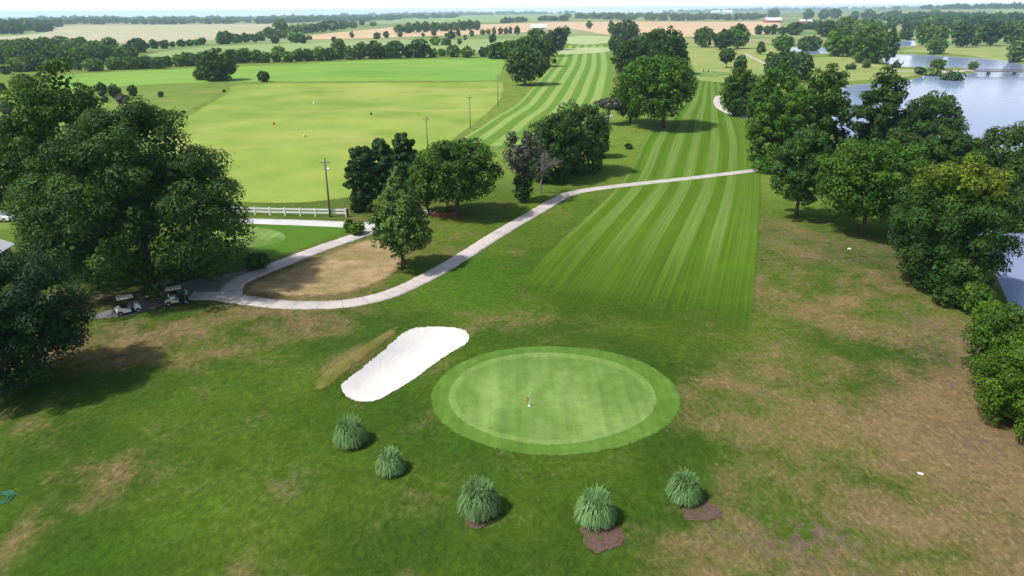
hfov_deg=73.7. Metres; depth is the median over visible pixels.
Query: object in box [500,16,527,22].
wood
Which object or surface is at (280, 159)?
practice field
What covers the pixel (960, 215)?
deciduous tree
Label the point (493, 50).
deciduous tree
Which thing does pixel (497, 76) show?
utility pole
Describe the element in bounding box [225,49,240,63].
hedgerow tree
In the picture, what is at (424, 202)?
deciduous tree
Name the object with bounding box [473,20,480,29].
hedgerow tree
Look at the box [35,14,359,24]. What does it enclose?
wood
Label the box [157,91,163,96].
bush
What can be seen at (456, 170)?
deciduous tree
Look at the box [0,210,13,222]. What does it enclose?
parked car
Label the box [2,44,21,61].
hedgerow tree
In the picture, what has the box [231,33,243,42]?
hedgerow tree
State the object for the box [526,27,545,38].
deciduous tree
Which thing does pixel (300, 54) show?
hedgerow tree
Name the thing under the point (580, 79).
fairway
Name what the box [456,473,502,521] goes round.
ornamental grass
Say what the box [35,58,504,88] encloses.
crop field
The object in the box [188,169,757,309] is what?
cart path
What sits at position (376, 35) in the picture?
hedgerow tree
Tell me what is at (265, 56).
hedgerow tree
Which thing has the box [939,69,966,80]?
bush
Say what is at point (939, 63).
bush
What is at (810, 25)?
wood
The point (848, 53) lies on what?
deciduous tree
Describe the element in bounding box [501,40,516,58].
deciduous tree
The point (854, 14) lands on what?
deciduous tree
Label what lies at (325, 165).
utility pole
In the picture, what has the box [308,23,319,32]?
hedgerow tree
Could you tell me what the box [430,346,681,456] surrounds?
collar
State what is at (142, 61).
hedgerow tree
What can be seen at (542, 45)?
deciduous tree
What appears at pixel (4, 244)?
clubhouse
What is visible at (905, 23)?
deciduous tree
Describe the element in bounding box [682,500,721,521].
mulch bed
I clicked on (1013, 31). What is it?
deciduous tree
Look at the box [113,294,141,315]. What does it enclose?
golf cart
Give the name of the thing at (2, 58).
hedgerow tree
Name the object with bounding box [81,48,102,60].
hedgerow tree
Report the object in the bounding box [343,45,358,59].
hedgerow tree
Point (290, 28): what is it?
hedgerow tree
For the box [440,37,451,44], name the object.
hedgerow tree
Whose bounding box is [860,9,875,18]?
deciduous tree
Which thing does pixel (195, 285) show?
asphalt apron
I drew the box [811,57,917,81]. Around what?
peninsula lawn
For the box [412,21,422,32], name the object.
hedgerow tree
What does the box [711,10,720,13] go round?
white shed
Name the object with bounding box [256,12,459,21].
wood
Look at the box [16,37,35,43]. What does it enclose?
hedgerow tree
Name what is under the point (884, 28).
deciduous tree
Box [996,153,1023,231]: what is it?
deciduous tree
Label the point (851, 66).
bush
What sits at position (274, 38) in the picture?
hedgerow tree
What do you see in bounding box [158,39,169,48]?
hedgerow tree
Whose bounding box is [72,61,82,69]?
hedgerow tree
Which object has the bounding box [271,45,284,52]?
hedgerow tree
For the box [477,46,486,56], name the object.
hedgerow tree
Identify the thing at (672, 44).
deciduous tree
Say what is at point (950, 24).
hedgerow tree
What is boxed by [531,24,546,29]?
white barn
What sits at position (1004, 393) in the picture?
deciduous tree
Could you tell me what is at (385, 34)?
hedgerow tree
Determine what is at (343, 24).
hedgerow tree
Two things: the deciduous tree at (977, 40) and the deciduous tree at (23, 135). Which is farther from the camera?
the deciduous tree at (977, 40)
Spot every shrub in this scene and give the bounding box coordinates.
[931,281,963,308]
[955,280,996,315]
[969,298,1010,326]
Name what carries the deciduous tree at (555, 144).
on the ground at (824, 418)
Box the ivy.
[511,167,533,200]
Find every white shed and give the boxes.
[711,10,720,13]
[722,10,732,13]
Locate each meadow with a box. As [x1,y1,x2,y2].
[0,83,228,230]
[687,42,779,81]
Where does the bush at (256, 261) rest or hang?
on the ground at (824, 418)
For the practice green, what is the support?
on the practice lawn at (299, 237)
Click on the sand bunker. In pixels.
(402, 359)
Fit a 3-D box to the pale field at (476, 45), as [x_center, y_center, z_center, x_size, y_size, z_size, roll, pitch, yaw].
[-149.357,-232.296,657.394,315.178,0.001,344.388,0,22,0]
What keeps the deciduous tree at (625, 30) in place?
on the ground at (824, 418)
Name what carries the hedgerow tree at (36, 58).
on the ground at (824, 418)
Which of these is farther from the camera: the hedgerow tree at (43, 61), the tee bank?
the tee bank
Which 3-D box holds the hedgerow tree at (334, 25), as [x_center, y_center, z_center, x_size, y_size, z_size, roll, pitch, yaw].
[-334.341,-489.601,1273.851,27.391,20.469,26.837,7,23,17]
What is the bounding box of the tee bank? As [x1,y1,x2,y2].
[556,47,610,53]
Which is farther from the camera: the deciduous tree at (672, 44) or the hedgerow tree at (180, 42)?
the hedgerow tree at (180, 42)
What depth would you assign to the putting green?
55.85 m
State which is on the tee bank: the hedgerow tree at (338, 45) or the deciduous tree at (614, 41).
the deciduous tree at (614, 41)
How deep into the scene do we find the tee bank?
564.35 m
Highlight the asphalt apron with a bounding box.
[91,268,255,318]
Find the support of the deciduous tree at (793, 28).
on the ground at (824, 418)
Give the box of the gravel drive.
[241,218,374,228]
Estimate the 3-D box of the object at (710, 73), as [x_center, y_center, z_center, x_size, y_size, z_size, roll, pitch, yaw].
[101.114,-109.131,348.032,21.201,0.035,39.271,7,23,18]
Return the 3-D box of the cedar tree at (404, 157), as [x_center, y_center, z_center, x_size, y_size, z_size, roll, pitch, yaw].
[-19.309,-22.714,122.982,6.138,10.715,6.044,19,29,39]
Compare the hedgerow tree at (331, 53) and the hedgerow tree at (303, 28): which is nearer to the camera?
the hedgerow tree at (331, 53)
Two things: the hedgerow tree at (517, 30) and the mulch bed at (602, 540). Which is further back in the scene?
the hedgerow tree at (517, 30)
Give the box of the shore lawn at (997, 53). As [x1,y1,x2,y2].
[900,47,1023,60]
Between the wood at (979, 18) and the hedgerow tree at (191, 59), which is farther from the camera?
the wood at (979, 18)
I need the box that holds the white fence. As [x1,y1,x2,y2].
[224,207,346,216]
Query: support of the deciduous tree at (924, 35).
on the ground at (824, 418)
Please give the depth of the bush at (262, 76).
322.89 m
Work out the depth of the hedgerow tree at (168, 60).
423.14 m
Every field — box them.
[0,24,291,43]
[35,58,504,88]
[144,81,504,202]
[147,39,508,57]
[308,21,781,39]
[365,14,574,23]
[974,8,1023,13]
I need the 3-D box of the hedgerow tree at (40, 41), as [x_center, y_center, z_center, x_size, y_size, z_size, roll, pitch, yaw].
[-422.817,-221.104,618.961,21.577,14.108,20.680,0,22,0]
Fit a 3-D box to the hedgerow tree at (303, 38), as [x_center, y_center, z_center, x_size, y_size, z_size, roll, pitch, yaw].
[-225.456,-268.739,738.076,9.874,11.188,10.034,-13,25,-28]
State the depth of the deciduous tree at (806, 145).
100.38 m
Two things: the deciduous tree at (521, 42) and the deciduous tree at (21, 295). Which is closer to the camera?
the deciduous tree at (21, 295)
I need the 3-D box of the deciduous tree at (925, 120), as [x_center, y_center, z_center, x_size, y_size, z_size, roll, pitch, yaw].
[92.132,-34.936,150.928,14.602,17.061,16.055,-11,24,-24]
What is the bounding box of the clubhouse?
[0,239,14,253]
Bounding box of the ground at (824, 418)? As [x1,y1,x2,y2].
[0,8,1023,575]
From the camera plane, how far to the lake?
268.57 m
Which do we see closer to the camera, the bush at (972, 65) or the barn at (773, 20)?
the bush at (972, 65)
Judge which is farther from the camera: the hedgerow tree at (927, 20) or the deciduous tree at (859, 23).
the hedgerow tree at (927, 20)
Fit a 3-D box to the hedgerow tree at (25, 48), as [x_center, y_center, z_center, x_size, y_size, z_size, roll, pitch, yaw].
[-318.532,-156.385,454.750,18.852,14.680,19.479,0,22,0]
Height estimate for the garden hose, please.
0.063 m
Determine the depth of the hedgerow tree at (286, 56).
454.34 m
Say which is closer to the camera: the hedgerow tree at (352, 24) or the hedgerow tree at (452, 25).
the hedgerow tree at (452, 25)
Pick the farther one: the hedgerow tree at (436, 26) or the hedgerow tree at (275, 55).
the hedgerow tree at (436, 26)
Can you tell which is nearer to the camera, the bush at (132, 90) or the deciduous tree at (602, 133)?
the deciduous tree at (602, 133)
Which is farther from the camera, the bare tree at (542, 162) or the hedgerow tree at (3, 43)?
the hedgerow tree at (3, 43)
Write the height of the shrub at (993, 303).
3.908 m
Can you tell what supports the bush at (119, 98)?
on the meadow at (185, 97)
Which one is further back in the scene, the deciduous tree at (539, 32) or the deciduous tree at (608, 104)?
the deciduous tree at (539, 32)
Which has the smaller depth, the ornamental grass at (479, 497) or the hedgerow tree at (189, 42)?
the ornamental grass at (479, 497)
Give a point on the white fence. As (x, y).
(284, 211)
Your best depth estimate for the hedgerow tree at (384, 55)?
486.84 m
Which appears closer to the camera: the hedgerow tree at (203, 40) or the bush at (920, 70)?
the bush at (920, 70)
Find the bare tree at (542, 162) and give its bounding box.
[535,149,562,193]
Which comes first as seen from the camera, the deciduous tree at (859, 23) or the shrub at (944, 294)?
the shrub at (944, 294)
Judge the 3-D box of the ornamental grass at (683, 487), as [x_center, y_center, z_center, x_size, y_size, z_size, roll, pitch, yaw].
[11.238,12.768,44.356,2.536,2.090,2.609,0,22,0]
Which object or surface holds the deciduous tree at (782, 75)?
on the ground at (824, 418)
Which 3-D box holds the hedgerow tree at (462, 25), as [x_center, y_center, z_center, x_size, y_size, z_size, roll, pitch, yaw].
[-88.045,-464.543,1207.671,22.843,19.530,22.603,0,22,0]
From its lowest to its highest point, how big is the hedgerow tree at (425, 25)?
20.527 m
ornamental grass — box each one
[332,411,369,449]
[374,445,407,478]
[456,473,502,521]
[573,484,617,531]
[665,466,703,506]
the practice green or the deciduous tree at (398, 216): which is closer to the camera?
the deciduous tree at (398, 216)
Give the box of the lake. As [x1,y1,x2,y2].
[790,40,1023,313]
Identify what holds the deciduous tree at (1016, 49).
on the shore lawn at (997, 53)
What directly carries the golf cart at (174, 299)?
on the asphalt apron
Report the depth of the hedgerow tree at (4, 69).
376.95 m
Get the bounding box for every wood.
[0,17,64,33]
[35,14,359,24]
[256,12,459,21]
[368,10,575,15]
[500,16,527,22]
[537,14,568,20]
[564,11,766,20]
[662,1,1023,12]
[798,19,895,30]
[870,9,1023,27]
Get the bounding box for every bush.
[0,83,6,92]
[0,101,13,113]
[93,81,107,95]
[101,96,108,102]
[105,83,121,97]
[114,94,129,103]
[126,84,137,95]
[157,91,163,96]
[192,68,204,79]
[243,252,271,269]
[256,71,269,81]
[343,218,353,231]
[347,221,365,235]
[350,201,364,212]
[624,143,632,148]
[845,62,856,69]
[861,58,871,67]
[891,60,900,67]
[913,67,925,74]
[924,67,941,75]
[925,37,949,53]
[929,59,946,69]
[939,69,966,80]
[967,61,979,69]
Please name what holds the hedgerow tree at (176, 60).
on the ground at (824, 418)
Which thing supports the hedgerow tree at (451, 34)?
on the ground at (824, 418)
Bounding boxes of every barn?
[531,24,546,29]
[764,17,781,22]
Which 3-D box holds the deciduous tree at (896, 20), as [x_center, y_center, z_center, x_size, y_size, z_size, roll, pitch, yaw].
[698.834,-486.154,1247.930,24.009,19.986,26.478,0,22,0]
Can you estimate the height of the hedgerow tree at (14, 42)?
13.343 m
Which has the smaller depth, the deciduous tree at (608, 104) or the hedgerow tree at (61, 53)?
the deciduous tree at (608, 104)
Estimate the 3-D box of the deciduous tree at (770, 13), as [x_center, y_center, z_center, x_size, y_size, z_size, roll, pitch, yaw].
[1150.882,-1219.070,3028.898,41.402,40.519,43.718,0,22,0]
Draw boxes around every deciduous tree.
[0,57,135,283]
[0,142,34,209]
[0,248,98,399]
[6,96,256,301]
[195,47,238,81]
[367,165,433,269]
[405,148,440,212]
[409,137,504,215]
[485,42,503,58]
[488,34,496,42]
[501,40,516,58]
[502,130,542,202]
[503,46,549,84]
[512,36,532,55]
[525,111,584,184]
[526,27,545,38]
[527,36,555,66]
[542,30,562,53]
[550,98,612,175]
[554,26,567,49]
[563,25,570,34]
[585,21,592,28]
[595,97,623,124]
[595,123,609,157]
[607,20,613,34]
[607,35,623,50]
[608,86,651,122]
[610,19,640,39]
[610,38,645,72]
[612,54,697,127]
[633,32,665,57]
[635,25,690,72]
[693,26,714,46]
[711,28,734,49]
[718,48,737,67]
[719,66,759,115]
[730,23,751,48]
[733,54,747,69]
[743,62,801,135]
[745,90,811,173]
[754,25,763,34]
[756,41,766,53]
[763,25,769,34]
[763,51,772,73]
[765,47,799,80]
[765,125,842,218]
[766,9,773,16]
[770,24,778,34]
[771,34,795,50]
[772,8,779,16]
[777,26,786,34]
[786,21,804,34]
[792,50,815,79]
[793,61,853,155]
[797,35,822,50]
[802,8,814,18]
[811,137,936,235]
[814,20,840,36]
[817,8,830,18]
[823,27,852,55]
[830,8,842,18]
[836,15,857,31]
[838,63,912,162]
[845,31,859,55]
[849,22,890,62]
[851,10,859,18]
[853,18,878,31]
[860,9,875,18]
[876,22,887,33]
[879,26,900,60]
[882,130,923,188]
[885,151,1023,296]
[887,16,900,26]
[899,27,913,38]
[900,16,916,27]
[904,90,971,142]
[914,21,936,44]
[914,128,989,203]
[931,25,949,38]
[950,20,976,46]
[960,300,1023,379]
[966,334,1023,442]
[967,25,984,45]
[975,120,1023,204]
[982,20,1007,45]
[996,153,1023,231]
[1003,21,1020,42]
[1006,40,1023,62]
[1017,20,1023,42]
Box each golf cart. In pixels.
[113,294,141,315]
[152,279,177,299]
[163,285,188,305]
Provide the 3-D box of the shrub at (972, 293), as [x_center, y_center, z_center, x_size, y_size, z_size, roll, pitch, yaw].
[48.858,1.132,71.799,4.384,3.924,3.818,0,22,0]
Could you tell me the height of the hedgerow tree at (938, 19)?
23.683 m
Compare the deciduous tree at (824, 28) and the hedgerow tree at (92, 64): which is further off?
the deciduous tree at (824, 28)
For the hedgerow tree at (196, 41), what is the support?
on the ground at (824, 418)
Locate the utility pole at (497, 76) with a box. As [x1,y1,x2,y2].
[495,74,498,99]
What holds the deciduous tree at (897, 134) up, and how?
on the ground at (824, 418)
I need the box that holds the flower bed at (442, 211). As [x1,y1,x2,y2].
[431,206,457,216]
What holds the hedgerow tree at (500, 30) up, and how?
on the ground at (824, 418)
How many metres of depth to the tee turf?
783.42 m
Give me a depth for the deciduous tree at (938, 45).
490.24 m
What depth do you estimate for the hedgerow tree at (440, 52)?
502.90 m
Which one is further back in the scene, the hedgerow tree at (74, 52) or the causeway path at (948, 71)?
the hedgerow tree at (74, 52)
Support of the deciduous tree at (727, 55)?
on the meadow at (704, 58)
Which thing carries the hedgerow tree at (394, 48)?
on the ground at (824, 418)
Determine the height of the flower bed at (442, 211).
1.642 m
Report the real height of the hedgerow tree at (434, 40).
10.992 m
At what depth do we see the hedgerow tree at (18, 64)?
391.45 m
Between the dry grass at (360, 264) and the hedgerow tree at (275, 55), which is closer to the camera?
the dry grass at (360, 264)
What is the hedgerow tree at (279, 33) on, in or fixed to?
on the ground at (824, 418)
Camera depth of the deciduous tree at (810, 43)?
555.00 m
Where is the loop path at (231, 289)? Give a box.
[219,227,377,300]
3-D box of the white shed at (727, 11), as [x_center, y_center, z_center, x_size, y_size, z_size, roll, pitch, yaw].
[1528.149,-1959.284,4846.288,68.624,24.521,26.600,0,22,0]
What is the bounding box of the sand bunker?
[341,327,468,401]
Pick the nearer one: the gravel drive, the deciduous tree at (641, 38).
the gravel drive
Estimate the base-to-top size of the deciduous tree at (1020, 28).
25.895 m
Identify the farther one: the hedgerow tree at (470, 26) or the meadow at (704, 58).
the hedgerow tree at (470, 26)
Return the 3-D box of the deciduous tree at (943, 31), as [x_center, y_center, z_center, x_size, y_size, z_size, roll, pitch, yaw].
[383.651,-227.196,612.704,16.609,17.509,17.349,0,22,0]
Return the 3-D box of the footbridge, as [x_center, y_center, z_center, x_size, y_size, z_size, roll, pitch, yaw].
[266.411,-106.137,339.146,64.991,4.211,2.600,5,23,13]
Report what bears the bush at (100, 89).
on the meadow at (185, 97)
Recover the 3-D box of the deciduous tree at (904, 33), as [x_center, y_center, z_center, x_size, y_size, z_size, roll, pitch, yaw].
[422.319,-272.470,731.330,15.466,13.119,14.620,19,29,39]
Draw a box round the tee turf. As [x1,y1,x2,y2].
[565,35,609,44]
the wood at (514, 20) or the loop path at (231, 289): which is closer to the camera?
the loop path at (231, 289)
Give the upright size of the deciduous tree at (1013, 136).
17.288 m
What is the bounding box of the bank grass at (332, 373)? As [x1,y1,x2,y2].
[312,325,398,390]
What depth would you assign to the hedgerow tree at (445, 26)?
1171.55 m
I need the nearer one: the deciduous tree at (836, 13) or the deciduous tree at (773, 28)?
the deciduous tree at (773, 28)
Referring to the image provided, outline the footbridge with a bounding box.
[975,69,1023,74]
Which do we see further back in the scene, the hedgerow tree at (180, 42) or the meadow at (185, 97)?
the hedgerow tree at (180, 42)
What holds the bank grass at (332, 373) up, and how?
on the ground at (824, 418)
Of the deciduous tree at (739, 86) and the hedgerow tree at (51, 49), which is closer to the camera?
the deciduous tree at (739, 86)
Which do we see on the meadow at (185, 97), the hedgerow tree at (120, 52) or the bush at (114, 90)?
the bush at (114, 90)
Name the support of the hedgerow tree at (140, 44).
on the ground at (824, 418)
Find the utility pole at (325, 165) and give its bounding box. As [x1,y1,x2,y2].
[319,158,330,216]
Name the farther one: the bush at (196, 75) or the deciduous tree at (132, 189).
the bush at (196, 75)
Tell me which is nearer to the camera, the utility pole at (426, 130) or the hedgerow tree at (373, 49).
the utility pole at (426, 130)
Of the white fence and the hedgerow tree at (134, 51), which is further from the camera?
the hedgerow tree at (134, 51)
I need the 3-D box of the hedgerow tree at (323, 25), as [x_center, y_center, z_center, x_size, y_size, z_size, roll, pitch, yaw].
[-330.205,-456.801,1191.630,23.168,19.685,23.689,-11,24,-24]
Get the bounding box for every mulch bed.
[462,509,498,528]
[580,523,624,552]
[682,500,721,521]
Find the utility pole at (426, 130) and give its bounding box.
[422,118,429,147]
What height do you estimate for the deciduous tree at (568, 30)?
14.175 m
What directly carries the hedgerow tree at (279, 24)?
on the ground at (824, 418)
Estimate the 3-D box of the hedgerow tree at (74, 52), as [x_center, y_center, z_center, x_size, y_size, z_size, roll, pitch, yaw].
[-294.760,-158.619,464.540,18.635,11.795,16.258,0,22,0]
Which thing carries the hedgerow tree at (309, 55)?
on the ground at (824, 418)
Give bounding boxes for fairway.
[463,45,612,148]
[498,76,761,348]
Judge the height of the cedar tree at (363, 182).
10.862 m
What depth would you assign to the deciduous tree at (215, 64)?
326.87 m
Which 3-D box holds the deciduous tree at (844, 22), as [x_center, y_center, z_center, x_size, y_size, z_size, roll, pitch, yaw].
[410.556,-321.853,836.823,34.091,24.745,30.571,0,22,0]
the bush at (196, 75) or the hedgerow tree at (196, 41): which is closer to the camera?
the bush at (196, 75)
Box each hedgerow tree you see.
[0,39,8,47]
[0,46,8,63]
[0,64,12,73]
[2,39,21,47]
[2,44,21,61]
[5,56,32,71]
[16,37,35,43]
[16,42,49,58]
[22,52,48,70]
[32,36,48,46]
[41,58,57,72]
[44,44,59,59]
[47,36,68,49]
[55,45,71,62]
[59,37,84,47]
[64,46,86,62]
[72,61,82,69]
[80,57,105,70]
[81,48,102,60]
[82,40,101,48]
[94,44,114,61]
[99,36,119,48]
[104,55,122,69]
[108,46,132,57]
[120,55,138,69]
[122,44,138,51]
[124,38,149,52]
[126,48,138,57]
[136,55,153,68]
[148,39,158,48]
[148,56,166,68]
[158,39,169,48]
[163,56,172,66]
[169,54,185,66]
[175,39,185,46]
[180,51,197,65]
[184,39,193,45]
[193,39,199,44]
[196,51,203,64]
[198,37,206,44]
[215,31,233,43]
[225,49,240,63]
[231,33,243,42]
[236,48,252,62]
[242,32,249,41]
[249,33,258,41]
[250,49,260,62]
[255,31,265,40]
[259,51,270,62]
[262,26,274,38]
[270,34,279,43]
[270,50,281,61]
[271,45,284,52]
[272,18,287,29]
[273,28,289,37]
[281,51,294,61]
[286,24,297,32]
[286,31,301,42]
[291,47,305,61]
[296,23,308,32]
[298,34,307,42]
[303,48,313,60]
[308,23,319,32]
[312,46,327,60]
[316,20,329,31]
[324,47,336,59]
[327,20,338,30]
[329,38,346,58]
[338,20,347,28]
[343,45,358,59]
[346,21,357,27]
[354,41,367,58]
[364,40,383,58]
[373,32,380,38]
[381,45,388,57]
[383,31,388,37]
[383,40,404,58]
[393,24,404,32]
[401,43,412,57]
[403,22,414,32]
[408,38,430,57]
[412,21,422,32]
[421,21,430,31]
[427,48,437,56]
[428,35,440,44]
[429,21,440,30]
[437,48,446,55]
[440,22,449,30]
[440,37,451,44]
[445,44,460,56]
[447,30,455,38]
[449,21,456,30]
[456,20,467,30]
[461,45,475,57]
[466,19,474,29]
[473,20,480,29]
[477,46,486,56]
[498,27,502,34]
[514,26,519,34]
[910,20,920,29]
[920,17,934,23]
[933,14,943,26]
[942,19,956,28]
[954,18,964,25]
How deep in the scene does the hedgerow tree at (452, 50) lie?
493.52 m
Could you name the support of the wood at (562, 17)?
on the ground at (824, 418)
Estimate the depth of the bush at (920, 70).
342.67 m
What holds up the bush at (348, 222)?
on the ground at (824, 418)
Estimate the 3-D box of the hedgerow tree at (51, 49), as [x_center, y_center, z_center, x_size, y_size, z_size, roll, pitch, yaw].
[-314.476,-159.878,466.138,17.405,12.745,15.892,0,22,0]
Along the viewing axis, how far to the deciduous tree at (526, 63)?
295.63 m
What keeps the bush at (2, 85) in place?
on the meadow at (185, 97)
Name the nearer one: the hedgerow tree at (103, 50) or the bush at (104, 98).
the bush at (104, 98)
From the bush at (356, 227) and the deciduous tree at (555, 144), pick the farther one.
the deciduous tree at (555, 144)
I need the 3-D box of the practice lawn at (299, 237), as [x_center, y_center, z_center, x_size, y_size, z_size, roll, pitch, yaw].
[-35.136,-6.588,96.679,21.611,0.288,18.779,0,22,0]
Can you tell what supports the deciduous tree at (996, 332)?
on the ground at (824, 418)
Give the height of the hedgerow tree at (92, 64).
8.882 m
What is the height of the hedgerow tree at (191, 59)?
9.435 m
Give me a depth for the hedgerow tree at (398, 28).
1047.07 m
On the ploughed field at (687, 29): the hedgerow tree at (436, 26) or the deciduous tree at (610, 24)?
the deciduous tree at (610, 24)
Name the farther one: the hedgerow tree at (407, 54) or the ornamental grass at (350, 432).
the hedgerow tree at (407, 54)
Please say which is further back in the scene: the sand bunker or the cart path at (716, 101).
the cart path at (716, 101)
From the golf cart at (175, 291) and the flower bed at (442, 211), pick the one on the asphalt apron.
the golf cart at (175, 291)
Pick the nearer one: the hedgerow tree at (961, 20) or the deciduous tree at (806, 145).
the deciduous tree at (806, 145)
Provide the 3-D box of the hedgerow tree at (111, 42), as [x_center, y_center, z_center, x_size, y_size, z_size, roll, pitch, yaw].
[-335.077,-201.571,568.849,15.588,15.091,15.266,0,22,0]
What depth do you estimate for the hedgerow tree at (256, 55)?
450.04 m
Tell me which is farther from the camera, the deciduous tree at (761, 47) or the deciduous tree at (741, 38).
the deciduous tree at (741, 38)
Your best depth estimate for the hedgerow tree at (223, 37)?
732.49 m
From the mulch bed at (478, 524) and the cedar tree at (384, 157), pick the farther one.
the cedar tree at (384, 157)
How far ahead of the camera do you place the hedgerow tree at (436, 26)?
1135.72 m
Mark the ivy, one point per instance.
(518, 191)
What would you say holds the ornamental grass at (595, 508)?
on the mulch bed at (602, 540)
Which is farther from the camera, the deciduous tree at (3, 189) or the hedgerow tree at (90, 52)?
the hedgerow tree at (90, 52)
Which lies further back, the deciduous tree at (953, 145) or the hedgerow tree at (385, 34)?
the hedgerow tree at (385, 34)
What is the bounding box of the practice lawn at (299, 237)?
[209,225,344,261]
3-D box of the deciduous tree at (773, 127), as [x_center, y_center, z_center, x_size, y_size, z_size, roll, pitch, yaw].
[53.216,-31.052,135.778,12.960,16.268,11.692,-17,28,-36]
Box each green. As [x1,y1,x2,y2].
[211,227,285,246]
[454,356,649,440]
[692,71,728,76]
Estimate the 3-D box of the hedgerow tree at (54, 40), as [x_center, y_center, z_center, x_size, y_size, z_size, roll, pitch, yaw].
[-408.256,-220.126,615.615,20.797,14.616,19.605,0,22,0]
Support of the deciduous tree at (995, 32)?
on the ground at (824, 418)
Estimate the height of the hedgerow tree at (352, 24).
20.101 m
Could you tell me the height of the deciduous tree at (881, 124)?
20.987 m
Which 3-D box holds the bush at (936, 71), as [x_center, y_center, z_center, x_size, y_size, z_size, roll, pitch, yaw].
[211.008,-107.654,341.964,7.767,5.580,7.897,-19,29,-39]
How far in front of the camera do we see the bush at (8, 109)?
224.75 m
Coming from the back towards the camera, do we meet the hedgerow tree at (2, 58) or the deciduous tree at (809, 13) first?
the deciduous tree at (809, 13)
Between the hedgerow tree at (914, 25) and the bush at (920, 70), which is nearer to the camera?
the bush at (920, 70)
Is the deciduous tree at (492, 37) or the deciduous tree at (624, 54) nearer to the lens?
the deciduous tree at (624, 54)
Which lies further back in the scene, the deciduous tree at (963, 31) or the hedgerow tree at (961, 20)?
the hedgerow tree at (961, 20)
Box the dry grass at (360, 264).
[243,237,405,298]
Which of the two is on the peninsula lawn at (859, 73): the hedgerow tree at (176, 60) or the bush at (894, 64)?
the bush at (894, 64)
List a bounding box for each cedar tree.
[342,145,380,209]
[370,137,395,195]
[391,132,417,186]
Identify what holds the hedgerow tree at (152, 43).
on the ground at (824, 418)
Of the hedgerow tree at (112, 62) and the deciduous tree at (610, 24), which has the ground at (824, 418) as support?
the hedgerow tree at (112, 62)
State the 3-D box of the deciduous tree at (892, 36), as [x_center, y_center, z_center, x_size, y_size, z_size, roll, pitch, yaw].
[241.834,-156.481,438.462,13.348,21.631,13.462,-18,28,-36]
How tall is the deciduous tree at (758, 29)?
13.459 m
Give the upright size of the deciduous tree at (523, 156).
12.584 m
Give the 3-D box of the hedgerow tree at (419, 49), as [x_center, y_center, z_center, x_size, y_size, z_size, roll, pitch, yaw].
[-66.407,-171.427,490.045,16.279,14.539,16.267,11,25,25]
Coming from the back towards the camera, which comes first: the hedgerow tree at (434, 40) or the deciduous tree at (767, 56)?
the hedgerow tree at (434, 40)
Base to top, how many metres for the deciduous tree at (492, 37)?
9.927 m
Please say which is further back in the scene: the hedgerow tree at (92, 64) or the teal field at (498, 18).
the teal field at (498, 18)
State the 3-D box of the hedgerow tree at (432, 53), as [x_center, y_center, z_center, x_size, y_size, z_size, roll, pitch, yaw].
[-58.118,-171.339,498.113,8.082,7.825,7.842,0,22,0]
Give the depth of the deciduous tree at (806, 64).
313.18 m
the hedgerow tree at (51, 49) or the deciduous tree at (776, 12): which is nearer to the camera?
the hedgerow tree at (51, 49)
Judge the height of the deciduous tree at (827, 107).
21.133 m
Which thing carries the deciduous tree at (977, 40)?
on the ground at (824, 418)
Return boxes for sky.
[0,0,1023,17]
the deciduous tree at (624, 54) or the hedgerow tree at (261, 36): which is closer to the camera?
the deciduous tree at (624, 54)
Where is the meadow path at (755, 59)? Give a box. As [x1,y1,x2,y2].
[746,54,765,63]
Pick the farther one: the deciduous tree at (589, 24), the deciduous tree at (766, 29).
the deciduous tree at (589, 24)
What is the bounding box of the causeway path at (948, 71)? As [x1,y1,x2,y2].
[890,70,974,72]
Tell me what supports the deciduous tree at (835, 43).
on the ground at (824, 418)
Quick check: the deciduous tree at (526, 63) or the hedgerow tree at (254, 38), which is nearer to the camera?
the deciduous tree at (526, 63)
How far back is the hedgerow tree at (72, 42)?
588.53 m
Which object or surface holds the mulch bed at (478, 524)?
on the ground at (824, 418)
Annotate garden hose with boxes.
[0,490,24,504]
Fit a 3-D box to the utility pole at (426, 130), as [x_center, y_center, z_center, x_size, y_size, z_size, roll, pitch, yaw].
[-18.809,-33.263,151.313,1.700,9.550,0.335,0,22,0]
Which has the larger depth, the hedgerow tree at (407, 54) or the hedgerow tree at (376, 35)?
the hedgerow tree at (376, 35)
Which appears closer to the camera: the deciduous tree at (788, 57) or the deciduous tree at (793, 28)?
the deciduous tree at (788, 57)
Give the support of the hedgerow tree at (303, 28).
on the ground at (824, 418)
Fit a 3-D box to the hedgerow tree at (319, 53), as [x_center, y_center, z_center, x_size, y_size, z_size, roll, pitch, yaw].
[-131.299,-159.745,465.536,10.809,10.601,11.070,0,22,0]
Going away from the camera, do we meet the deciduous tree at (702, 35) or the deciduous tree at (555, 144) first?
the deciduous tree at (555, 144)
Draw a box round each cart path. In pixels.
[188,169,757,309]
[713,96,747,117]
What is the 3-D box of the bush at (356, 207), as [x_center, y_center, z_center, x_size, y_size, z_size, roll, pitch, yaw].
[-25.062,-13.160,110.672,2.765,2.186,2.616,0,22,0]

